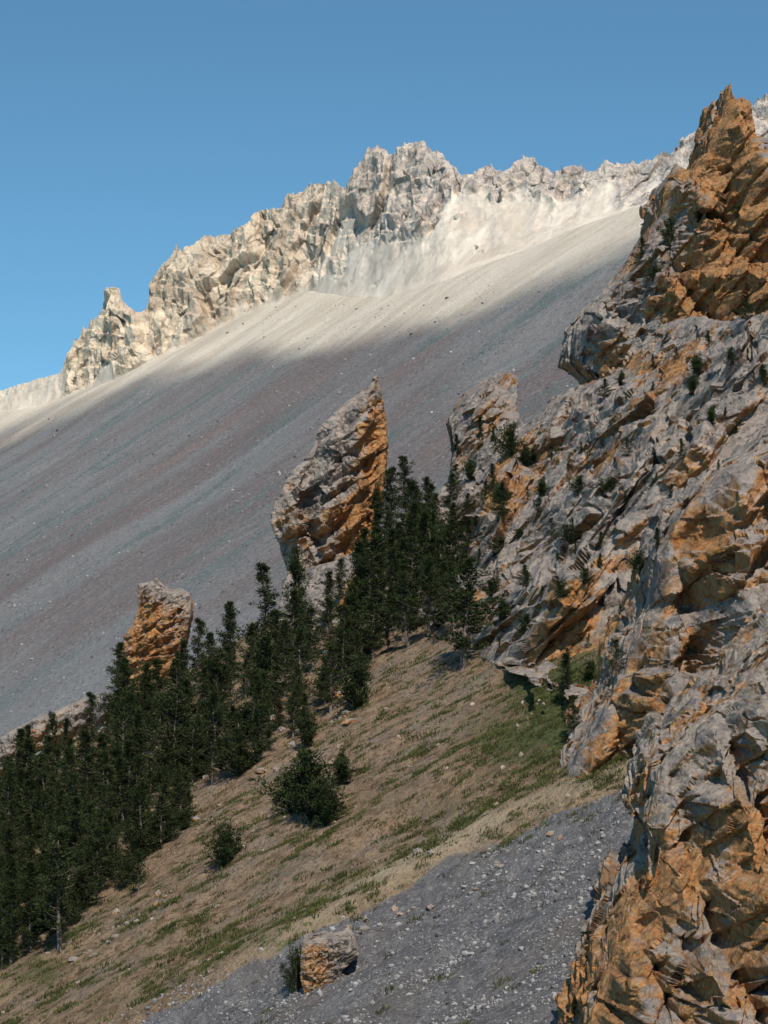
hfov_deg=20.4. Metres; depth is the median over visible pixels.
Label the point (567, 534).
pine shrub
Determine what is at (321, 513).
rock spire
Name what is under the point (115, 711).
pine tree
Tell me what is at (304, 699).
pine tree
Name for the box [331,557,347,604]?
pine tree
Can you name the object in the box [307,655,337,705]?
pine tree
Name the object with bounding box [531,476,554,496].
pine shrub
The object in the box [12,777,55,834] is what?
pine tree
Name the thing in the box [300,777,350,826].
pine shrub
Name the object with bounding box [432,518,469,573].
pine tree
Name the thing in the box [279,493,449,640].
rock rib
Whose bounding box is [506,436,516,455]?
pine tree
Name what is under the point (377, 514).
pine tree
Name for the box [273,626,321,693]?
pine tree
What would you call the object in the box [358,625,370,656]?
pine tree
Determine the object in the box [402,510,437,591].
pine tree
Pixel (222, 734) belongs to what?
pine shrub
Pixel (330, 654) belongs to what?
pine tree
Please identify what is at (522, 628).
pine shrub
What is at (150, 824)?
pine shrub
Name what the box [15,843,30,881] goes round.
pine shrub
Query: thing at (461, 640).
pine tree
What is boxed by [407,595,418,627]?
pine tree
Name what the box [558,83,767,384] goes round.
rock tower
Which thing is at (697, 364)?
pine shrub
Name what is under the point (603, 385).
pine tree
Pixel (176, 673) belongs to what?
pine tree
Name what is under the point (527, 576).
pine tree
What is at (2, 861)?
pine tree
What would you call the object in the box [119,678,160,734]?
pine tree
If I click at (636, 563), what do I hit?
pine shrub
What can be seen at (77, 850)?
pine shrub
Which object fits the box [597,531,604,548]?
pine tree
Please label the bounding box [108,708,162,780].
pine tree
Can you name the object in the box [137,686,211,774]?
pine tree
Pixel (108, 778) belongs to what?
pine tree
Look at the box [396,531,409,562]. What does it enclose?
pine tree
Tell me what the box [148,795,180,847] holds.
pine tree
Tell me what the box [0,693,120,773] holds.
rock outcrop
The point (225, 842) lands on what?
pine shrub
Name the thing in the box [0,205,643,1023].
ground
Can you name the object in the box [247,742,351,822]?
pine shrub
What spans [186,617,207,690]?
pine tree
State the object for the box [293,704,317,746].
pine shrub
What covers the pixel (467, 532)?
pine tree
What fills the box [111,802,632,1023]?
scree stones
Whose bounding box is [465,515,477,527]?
pine shrub
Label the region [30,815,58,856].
pine tree
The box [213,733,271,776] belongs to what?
pine shrub
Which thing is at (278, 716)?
pine tree
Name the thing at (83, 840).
pine tree
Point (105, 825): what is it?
pine tree
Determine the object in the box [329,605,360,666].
pine tree
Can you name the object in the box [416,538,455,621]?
pine tree
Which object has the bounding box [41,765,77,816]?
pine tree
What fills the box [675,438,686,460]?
pine tree
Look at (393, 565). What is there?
pine tree
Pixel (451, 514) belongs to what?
pine tree
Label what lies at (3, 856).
pine tree
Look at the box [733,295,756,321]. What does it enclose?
pine tree
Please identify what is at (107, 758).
pine tree
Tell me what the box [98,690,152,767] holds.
pine tree
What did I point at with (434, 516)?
pine tree
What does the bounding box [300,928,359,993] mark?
boulder
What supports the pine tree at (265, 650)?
on the ground
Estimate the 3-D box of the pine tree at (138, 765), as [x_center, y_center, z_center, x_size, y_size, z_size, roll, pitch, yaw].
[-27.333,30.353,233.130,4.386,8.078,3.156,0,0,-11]
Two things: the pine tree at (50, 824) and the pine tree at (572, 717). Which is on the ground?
the pine tree at (50, 824)
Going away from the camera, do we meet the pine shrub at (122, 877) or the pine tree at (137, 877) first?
the pine tree at (137, 877)
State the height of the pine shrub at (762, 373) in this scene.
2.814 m
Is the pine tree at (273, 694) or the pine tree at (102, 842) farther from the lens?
the pine tree at (273, 694)
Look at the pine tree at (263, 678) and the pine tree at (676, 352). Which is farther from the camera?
the pine tree at (676, 352)
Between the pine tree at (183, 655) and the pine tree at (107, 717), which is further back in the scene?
the pine tree at (183, 655)
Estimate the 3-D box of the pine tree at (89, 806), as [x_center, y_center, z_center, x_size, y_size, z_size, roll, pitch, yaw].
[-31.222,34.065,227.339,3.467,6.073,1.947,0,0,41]
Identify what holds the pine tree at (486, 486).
on the rock cliff
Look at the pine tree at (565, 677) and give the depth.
189.59 m
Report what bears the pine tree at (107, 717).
on the ground
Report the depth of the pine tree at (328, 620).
280.75 m
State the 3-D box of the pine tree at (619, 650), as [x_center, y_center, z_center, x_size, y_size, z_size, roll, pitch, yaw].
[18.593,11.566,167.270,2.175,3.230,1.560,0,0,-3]
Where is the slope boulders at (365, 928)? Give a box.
[66,638,561,985]
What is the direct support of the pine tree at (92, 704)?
on the ground
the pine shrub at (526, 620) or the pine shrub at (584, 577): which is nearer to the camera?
the pine shrub at (584, 577)
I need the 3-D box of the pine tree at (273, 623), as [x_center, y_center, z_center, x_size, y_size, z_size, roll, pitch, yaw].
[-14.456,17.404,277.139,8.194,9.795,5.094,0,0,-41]
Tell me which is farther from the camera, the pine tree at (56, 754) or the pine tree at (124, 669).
the pine tree at (124, 669)
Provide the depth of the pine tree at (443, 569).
259.51 m
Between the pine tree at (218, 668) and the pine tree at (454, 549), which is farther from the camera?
the pine tree at (454, 549)
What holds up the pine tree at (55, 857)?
on the ground
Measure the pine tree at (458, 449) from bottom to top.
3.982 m
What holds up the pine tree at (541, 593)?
on the rock cliff
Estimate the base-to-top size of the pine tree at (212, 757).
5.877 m
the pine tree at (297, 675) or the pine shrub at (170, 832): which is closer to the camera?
the pine shrub at (170, 832)
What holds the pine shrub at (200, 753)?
on the ground
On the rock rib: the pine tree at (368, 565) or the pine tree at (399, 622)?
the pine tree at (399, 622)
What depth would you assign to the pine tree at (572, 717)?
174.38 m
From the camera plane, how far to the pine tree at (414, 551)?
275.72 m
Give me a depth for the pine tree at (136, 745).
237.60 m
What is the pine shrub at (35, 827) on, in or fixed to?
on the ground
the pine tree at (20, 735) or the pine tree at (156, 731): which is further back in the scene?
the pine tree at (20, 735)
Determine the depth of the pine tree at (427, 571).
257.06 m
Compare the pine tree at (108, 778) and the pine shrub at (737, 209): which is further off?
the pine shrub at (737, 209)
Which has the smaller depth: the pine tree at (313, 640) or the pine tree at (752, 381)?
the pine tree at (752, 381)
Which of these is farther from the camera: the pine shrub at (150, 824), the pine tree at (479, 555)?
the pine tree at (479, 555)
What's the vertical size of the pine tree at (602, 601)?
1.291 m
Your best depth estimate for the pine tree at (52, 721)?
280.73 m
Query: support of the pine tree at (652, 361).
on the rock cliff
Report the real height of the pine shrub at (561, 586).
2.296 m
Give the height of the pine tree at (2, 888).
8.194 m
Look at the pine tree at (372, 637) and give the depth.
261.26 m
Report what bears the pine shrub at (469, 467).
on the rock cliff
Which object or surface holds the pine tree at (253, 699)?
on the ground
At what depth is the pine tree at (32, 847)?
227.72 m
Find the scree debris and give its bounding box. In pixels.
[0,275,603,734]
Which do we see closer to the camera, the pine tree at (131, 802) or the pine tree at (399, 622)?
the pine tree at (131, 802)
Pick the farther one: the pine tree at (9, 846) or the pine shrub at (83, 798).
the pine shrub at (83, 798)
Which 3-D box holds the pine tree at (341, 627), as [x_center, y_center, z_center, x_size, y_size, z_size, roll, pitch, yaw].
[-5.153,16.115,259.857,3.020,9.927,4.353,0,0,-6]
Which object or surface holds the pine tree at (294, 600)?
on the ground
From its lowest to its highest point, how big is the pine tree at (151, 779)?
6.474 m
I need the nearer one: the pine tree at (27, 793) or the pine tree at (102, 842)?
the pine tree at (102, 842)
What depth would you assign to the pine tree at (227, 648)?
274.78 m
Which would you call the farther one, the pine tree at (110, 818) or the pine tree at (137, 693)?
the pine tree at (137, 693)
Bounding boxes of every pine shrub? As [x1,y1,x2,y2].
[0,863,48,899]
[15,835,50,873]
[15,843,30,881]
[18,894,53,931]
[25,811,41,842]
[35,821,89,867]
[61,787,118,831]
[67,884,98,911]
[69,836,87,867]
[106,850,149,887]
[115,770,151,790]
[117,826,160,861]
[131,799,188,845]
[135,820,165,850]
[142,761,173,792]
[155,764,197,807]
[168,808,198,832]
[174,740,216,779]
[185,720,227,766]
[201,815,250,868]
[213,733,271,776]
[229,695,263,739]
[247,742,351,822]
[252,764,298,814]
[278,941,301,993]
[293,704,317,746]
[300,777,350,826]
[327,745,365,785]
[335,649,375,710]
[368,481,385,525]
[461,455,476,480]
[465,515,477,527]
[476,576,503,597]
[484,599,515,622]
[486,536,512,552]
[487,484,515,503]
[489,420,524,460]
[507,442,535,466]
[511,526,522,539]
[514,612,532,626]
[515,624,527,635]
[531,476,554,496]
[552,522,582,544]
[552,578,573,597]
[567,475,591,494]
[571,567,597,587]
[575,660,597,679]
[598,474,622,491]
[614,369,624,385]
[622,544,646,572]
[641,259,666,281]
[656,216,677,245]
[685,372,700,395]
[686,351,707,375]
[694,208,702,222]
[704,405,720,423]
[722,346,743,368]
[729,203,742,216]
[757,362,767,385]
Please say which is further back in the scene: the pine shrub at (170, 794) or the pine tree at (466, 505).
the pine tree at (466, 505)
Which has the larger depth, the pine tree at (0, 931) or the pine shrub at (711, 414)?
the pine shrub at (711, 414)
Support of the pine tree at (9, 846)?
on the ground
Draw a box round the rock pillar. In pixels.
[122,578,193,691]
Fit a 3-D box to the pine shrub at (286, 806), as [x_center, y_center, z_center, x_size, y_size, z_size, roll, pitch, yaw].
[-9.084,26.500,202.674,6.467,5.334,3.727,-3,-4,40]
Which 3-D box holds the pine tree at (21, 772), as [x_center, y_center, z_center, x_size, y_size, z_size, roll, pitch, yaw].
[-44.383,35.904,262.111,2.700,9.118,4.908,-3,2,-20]
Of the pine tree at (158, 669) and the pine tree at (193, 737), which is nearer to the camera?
the pine tree at (193, 737)
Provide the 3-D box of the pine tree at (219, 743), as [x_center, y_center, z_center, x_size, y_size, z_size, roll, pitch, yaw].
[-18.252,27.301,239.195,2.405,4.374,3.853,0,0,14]
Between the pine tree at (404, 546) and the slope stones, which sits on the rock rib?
the pine tree at (404, 546)
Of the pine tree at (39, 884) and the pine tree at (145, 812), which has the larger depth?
the pine tree at (145, 812)
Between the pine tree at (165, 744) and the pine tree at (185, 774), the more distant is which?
the pine tree at (165, 744)
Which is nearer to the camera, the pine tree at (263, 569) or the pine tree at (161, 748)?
the pine tree at (161, 748)
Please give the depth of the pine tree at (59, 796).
243.83 m
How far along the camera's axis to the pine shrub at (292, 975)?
148.00 m
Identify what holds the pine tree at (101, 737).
on the ground
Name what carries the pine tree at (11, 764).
on the ground
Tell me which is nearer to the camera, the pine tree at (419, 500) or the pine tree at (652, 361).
the pine tree at (652, 361)
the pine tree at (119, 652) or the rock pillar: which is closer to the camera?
the pine tree at (119, 652)
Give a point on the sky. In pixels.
(132, 131)
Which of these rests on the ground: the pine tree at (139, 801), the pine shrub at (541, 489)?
the pine tree at (139, 801)
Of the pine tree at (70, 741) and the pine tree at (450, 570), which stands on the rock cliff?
the pine tree at (450, 570)
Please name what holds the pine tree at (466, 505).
on the rock cliff
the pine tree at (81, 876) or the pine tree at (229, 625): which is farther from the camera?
the pine tree at (229, 625)
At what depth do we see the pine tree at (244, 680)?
275.24 m
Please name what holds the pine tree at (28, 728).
on the ground
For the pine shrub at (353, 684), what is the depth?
235.79 m
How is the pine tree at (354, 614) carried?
on the ground
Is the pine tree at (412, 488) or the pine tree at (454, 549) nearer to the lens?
the pine tree at (454, 549)
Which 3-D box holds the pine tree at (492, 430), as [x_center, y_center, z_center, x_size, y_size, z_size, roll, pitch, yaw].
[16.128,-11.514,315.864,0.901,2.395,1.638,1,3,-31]
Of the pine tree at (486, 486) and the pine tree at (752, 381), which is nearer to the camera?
the pine tree at (752, 381)
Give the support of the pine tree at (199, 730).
on the ground
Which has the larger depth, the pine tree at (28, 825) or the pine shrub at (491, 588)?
the pine shrub at (491, 588)
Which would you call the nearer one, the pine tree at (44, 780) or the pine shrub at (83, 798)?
the pine shrub at (83, 798)
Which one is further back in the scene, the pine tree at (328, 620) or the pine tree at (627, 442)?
the pine tree at (328, 620)
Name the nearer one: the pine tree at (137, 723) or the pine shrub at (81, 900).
the pine shrub at (81, 900)
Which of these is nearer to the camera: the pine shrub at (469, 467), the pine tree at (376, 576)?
the pine tree at (376, 576)
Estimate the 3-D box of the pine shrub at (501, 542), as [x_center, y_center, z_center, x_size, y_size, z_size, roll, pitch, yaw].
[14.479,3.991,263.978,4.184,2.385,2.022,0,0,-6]
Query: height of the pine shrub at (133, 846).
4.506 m
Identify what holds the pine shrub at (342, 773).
on the ground
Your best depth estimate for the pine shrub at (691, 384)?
241.23 m
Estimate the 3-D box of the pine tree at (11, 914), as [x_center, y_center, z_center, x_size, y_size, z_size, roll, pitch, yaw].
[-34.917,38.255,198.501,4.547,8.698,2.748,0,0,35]
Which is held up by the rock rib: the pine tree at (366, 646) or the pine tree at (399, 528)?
the pine tree at (399, 528)
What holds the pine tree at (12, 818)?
on the ground
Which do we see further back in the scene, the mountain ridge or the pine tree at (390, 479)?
the mountain ridge
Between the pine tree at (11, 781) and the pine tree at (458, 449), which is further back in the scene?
the pine tree at (458, 449)
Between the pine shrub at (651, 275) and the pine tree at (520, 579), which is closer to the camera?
the pine tree at (520, 579)
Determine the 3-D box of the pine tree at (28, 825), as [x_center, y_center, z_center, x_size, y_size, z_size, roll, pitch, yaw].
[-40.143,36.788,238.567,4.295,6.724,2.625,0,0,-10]
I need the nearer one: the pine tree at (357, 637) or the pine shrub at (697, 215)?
the pine tree at (357, 637)
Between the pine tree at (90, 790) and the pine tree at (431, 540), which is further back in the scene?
the pine tree at (431, 540)
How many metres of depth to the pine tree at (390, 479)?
313.90 m
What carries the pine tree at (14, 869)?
on the ground
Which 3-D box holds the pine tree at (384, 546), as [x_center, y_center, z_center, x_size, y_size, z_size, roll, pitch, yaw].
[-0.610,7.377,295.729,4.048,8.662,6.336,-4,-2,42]
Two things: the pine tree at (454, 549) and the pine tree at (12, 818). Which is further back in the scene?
the pine tree at (454, 549)
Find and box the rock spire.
[270,376,387,580]
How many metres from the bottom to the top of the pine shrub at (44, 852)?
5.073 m
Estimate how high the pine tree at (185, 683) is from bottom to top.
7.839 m
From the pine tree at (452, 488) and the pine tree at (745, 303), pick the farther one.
the pine tree at (452, 488)
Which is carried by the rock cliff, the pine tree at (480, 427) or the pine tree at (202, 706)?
the pine tree at (480, 427)
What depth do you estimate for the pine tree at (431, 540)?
284.68 m
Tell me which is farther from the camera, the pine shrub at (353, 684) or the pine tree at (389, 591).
the pine tree at (389, 591)
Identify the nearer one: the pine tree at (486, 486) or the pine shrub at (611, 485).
the pine shrub at (611, 485)
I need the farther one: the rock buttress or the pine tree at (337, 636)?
the pine tree at (337, 636)
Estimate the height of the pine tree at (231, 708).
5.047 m
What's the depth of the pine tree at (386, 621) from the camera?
261.73 m
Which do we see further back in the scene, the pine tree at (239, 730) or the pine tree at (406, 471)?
the pine tree at (406, 471)
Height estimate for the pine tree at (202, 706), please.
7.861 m
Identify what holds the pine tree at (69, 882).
on the ground
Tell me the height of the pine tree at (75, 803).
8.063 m
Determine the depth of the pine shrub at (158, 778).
243.31 m
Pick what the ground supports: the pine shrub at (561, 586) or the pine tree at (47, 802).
the pine tree at (47, 802)
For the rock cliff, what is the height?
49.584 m
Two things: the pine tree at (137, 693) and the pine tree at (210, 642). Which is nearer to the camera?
the pine tree at (137, 693)
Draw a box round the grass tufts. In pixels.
[0,626,633,1023]
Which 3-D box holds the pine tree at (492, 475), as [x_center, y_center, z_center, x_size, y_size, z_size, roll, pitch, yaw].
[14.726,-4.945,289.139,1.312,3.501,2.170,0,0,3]
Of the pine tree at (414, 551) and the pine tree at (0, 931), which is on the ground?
the pine tree at (0, 931)
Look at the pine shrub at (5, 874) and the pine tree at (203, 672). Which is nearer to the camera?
the pine shrub at (5, 874)
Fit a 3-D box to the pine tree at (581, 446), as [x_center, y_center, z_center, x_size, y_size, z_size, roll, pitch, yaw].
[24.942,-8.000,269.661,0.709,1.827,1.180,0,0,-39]
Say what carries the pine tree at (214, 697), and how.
on the ground
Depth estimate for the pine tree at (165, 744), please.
245.42 m
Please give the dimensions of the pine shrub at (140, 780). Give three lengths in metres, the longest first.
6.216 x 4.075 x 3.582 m
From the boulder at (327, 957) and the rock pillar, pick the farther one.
the rock pillar
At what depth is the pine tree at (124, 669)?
292.94 m
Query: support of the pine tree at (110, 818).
on the ground
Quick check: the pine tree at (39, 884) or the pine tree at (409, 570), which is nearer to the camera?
the pine tree at (39, 884)
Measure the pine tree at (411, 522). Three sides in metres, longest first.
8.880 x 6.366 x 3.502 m
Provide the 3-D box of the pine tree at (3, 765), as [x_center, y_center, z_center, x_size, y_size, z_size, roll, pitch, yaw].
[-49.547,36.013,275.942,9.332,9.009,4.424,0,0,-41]
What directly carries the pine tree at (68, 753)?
on the ground
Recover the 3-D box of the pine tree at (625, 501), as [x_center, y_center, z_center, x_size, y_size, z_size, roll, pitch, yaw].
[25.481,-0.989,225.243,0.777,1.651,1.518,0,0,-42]
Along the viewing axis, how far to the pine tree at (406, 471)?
313.17 m
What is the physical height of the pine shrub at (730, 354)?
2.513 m
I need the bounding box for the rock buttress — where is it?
[559,427,767,778]
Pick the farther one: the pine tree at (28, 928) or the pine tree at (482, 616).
the pine tree at (482, 616)
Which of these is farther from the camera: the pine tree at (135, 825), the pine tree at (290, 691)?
the pine tree at (290, 691)
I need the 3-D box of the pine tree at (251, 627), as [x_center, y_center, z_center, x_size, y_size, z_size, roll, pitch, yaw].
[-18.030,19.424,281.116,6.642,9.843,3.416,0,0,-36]
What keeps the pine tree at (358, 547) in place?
on the ground
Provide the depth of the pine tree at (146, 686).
294.09 m
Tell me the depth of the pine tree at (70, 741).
276.97 m
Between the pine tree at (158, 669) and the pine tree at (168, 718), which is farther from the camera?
the pine tree at (158, 669)
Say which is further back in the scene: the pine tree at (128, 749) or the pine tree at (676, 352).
the pine tree at (676, 352)
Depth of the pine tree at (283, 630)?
267.96 m
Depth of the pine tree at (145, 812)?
225.37 m
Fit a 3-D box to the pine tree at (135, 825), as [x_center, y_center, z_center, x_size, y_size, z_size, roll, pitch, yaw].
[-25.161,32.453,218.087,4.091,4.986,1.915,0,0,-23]
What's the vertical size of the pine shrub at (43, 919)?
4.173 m
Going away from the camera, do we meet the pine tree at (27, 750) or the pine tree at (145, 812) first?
the pine tree at (145, 812)
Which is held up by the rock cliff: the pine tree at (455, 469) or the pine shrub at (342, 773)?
the pine tree at (455, 469)
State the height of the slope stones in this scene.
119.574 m
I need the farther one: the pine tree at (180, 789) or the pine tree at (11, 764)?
the pine tree at (11, 764)
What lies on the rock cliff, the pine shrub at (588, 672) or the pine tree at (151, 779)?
the pine shrub at (588, 672)
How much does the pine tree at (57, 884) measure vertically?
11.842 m
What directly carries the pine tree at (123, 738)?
on the ground
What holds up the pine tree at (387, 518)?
on the rock rib
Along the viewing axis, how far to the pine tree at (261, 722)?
234.16 m
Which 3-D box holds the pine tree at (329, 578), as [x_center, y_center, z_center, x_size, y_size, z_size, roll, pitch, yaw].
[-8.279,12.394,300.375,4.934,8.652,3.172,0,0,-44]
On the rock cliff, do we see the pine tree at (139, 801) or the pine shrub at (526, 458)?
the pine shrub at (526, 458)
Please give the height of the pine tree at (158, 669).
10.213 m
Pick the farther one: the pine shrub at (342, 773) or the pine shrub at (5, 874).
the pine shrub at (5, 874)
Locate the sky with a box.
[0,0,767,390]
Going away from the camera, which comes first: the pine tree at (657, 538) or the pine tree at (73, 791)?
the pine tree at (657, 538)
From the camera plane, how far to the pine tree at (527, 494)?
271.71 m
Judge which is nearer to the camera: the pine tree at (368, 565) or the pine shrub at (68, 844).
the pine shrub at (68, 844)
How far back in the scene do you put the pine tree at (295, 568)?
304.35 m
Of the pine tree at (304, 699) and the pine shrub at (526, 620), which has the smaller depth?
the pine shrub at (526, 620)
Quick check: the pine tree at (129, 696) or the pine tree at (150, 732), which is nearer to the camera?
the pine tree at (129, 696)
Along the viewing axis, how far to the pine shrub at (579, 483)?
245.48 m
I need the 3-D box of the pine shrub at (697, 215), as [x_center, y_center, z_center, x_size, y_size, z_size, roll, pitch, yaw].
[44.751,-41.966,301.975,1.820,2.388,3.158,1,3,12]
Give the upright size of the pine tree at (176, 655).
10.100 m
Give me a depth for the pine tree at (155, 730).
259.56 m
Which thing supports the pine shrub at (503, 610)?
on the rock cliff
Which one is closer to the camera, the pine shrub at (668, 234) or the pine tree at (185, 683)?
the pine tree at (185, 683)
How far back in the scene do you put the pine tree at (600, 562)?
214.98 m
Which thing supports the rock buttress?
on the ground
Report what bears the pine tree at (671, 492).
on the rock buttress
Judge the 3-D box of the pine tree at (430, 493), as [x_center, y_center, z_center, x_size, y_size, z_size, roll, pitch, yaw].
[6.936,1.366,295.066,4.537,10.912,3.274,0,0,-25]
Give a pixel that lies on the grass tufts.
(458, 824)
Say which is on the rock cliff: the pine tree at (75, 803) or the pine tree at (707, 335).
the pine tree at (707, 335)
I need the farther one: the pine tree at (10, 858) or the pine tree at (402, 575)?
the pine tree at (402, 575)
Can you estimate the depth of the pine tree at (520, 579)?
234.00 m
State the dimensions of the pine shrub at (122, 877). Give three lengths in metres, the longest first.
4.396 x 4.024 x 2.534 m
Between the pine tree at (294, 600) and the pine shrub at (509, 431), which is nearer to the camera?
the pine tree at (294, 600)
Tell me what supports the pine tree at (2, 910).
on the ground
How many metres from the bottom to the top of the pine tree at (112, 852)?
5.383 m
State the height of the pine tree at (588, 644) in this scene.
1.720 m
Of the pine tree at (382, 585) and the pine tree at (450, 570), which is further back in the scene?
the pine tree at (382, 585)
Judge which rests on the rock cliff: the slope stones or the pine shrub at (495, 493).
the pine shrub at (495, 493)
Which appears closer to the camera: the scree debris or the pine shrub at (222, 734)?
the pine shrub at (222, 734)
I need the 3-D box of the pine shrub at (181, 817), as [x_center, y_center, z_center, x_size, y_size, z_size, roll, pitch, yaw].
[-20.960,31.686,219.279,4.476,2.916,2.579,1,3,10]
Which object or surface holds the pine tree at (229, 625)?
on the ground
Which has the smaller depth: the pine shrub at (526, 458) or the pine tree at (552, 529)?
the pine tree at (552, 529)
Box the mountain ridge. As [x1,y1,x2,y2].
[0,94,767,413]
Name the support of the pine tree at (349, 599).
on the ground
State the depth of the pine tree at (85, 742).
263.10 m
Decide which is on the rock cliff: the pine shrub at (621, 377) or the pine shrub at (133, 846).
the pine shrub at (621, 377)
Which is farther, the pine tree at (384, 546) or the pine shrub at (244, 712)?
the pine tree at (384, 546)
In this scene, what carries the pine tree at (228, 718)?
on the ground
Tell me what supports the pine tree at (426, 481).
on the rock rib
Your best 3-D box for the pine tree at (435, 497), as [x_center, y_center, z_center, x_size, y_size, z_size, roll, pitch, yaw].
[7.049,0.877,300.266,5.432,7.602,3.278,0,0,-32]
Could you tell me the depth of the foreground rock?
114.21 m
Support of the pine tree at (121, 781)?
on the ground
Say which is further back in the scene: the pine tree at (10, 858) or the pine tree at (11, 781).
the pine tree at (11, 781)
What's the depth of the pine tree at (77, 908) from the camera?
200.61 m
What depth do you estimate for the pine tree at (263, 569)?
306.93 m
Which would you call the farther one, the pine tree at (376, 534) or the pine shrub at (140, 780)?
the pine tree at (376, 534)
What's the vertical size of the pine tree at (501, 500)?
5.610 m
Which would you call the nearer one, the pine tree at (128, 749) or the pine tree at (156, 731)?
the pine tree at (128, 749)
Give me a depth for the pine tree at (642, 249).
311.69 m
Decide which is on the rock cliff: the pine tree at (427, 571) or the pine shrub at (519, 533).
the pine shrub at (519, 533)
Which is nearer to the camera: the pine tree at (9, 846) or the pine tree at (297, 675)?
the pine tree at (9, 846)
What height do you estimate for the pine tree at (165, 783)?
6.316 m
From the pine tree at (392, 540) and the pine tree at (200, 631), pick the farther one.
the pine tree at (200, 631)
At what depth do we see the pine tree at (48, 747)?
276.26 m
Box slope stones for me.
[1,643,604,1019]
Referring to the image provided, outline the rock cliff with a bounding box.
[408,313,767,698]
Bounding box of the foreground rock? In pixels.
[555,604,767,1023]
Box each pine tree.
[0,737,54,814]
[0,755,33,811]
[0,758,27,824]
[0,767,21,829]
[0,799,25,857]
[0,827,28,882]
[0,830,6,876]
[0,852,18,890]
[0,852,21,924]
[0,861,27,932]
[0,879,27,965]
[0,882,16,932]
[0,886,8,965]
[0,897,20,968]
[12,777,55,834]
[12,860,49,951]
[13,727,34,768]
[13,768,28,836]
[13,812,41,858]
[20,839,49,876]
[21,854,52,897]
[22,734,58,779]
[23,751,61,832]
[24,724,36,774]
[25,873,44,899]
[26,789,63,847]
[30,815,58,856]
[32,826,78,952]
[36,839,86,930]
[39,813,58,855]
[40,709,70,779]
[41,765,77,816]
[45,747,65,793]
[46,836,73,878]
[49,788,68,828]
[55,768,94,841]
[56,730,111,798]
[57,748,78,793]
[58,718,80,760]
[62,737,81,779]
[64,795,88,865]
[65,850,101,910]
[69,894,84,922]
[71,782,123,855]
[72,691,99,752]
[72,754,100,802]
[72,838,92,879]
[73,827,119,895]
[76,836,108,899]
[80,732,113,773]
[81,749,113,808]
[81,804,96,842]
[82,782,97,822]
[84,764,121,830]
[86,804,124,875]
[91,712,113,754]
[95,642,139,720]
[95,708,119,749]
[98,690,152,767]
[100,710,146,792]
[105,657,166,743]
[106,808,132,866]
[106,831,122,881]
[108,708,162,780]
[109,757,135,829]
[112,739,157,821]
[116,754,154,809]
[118,788,136,839]
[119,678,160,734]
[121,850,147,891]
[122,808,149,838]
[124,790,152,835]
[127,781,167,851]
[128,691,153,746]
[129,738,162,799]
[131,661,167,729]
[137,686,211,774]
[143,695,167,753]
[146,717,155,753]
[146,756,159,809]
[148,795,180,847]
[149,712,165,746]
[151,657,170,716]
[152,658,193,726]
[152,700,183,749]
[152,736,187,782]
[153,741,164,773]
[157,776,183,828]
[163,678,206,724]
[164,649,181,697]
[165,768,194,825]
[171,720,214,782]
[178,639,193,704]
[182,771,199,814]
[184,713,209,776]
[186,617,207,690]
[187,631,226,705]
[187,689,240,764]
[191,666,210,717]
[193,646,238,724]
[196,686,225,739]
[199,734,231,784]
[207,736,226,771]
[213,644,240,703]
[215,601,243,681]
[218,711,236,776]
[220,712,248,760]
[222,705,243,740]
[230,622,267,685]
[232,561,286,641]
[234,657,251,698]
[241,635,282,711]
[241,683,275,739]
[245,608,301,670]
[246,669,281,746]
[248,619,309,696]
[248,673,274,760]
[262,705,277,752]
[269,668,279,696]
[269,692,288,726]
[272,590,321,658]
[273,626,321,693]
[277,688,309,738]
[280,546,315,633]
[280,680,313,718]
[286,661,306,722]
[295,692,311,722]
[296,606,325,672]
[305,642,354,713]
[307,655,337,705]
[310,619,370,676]
[313,569,343,627]
[313,597,337,642]
[324,605,369,664]
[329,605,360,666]
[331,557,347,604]
[332,604,351,679]
[334,539,377,627]
[335,582,368,649]
[339,631,362,667]
[346,547,388,609]
[347,528,384,582]
[348,525,387,589]
[353,596,389,659]
[354,584,368,627]
[358,613,385,648]
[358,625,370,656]
[359,567,386,637]
[363,501,385,545]
[363,579,398,634]
[365,535,391,586]
[370,545,414,629]
[372,510,406,571]
[373,455,420,532]
[377,465,407,548]
[379,613,397,651]
[380,537,412,592]
[380,582,397,632]
[381,570,426,647]
[382,527,399,582]
[385,477,423,539]
[385,521,407,564]
[388,535,430,613]
[390,589,414,640]
[391,556,457,637]
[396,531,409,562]
[399,490,441,522]
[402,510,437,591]
[402,552,426,594]
[403,502,419,561]
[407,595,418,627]
[416,484,448,534]
[416,507,442,575]
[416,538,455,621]
[417,491,448,526]
[421,476,436,512]
[422,552,508,670]
[424,511,437,553]
[431,561,459,615]
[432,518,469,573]
[432,523,460,577]
[435,502,463,537]
[436,561,463,630]
[438,473,461,507]
[442,529,465,570]
[449,434,462,456]
[452,464,465,496]
[452,493,475,521]
[455,583,490,642]
[460,519,477,554]
[473,548,481,565]
[475,481,493,504]
[476,417,486,440]
[488,463,495,486]
[489,427,495,440]
[490,482,513,522]
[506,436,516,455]
[510,565,532,586]
[522,570,530,587]
[523,487,532,499]
[533,498,545,519]
[539,586,544,598]
[545,517,558,540]
[556,652,577,703]
[559,694,581,732]
[578,442,584,454]
[585,633,591,648]
[594,378,615,397]
[596,553,604,568]
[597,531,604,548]
[598,596,606,606]
[606,639,627,676]
[618,437,633,456]
[621,495,629,507]
[631,237,647,259]
[650,354,655,366]
[652,527,661,549]
[667,484,674,497]
[672,347,678,358]
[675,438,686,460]
[703,330,713,347]
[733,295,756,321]
[747,371,756,388]
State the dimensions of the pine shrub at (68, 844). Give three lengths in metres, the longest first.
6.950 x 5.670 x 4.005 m
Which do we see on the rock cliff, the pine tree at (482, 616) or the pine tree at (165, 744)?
the pine tree at (482, 616)

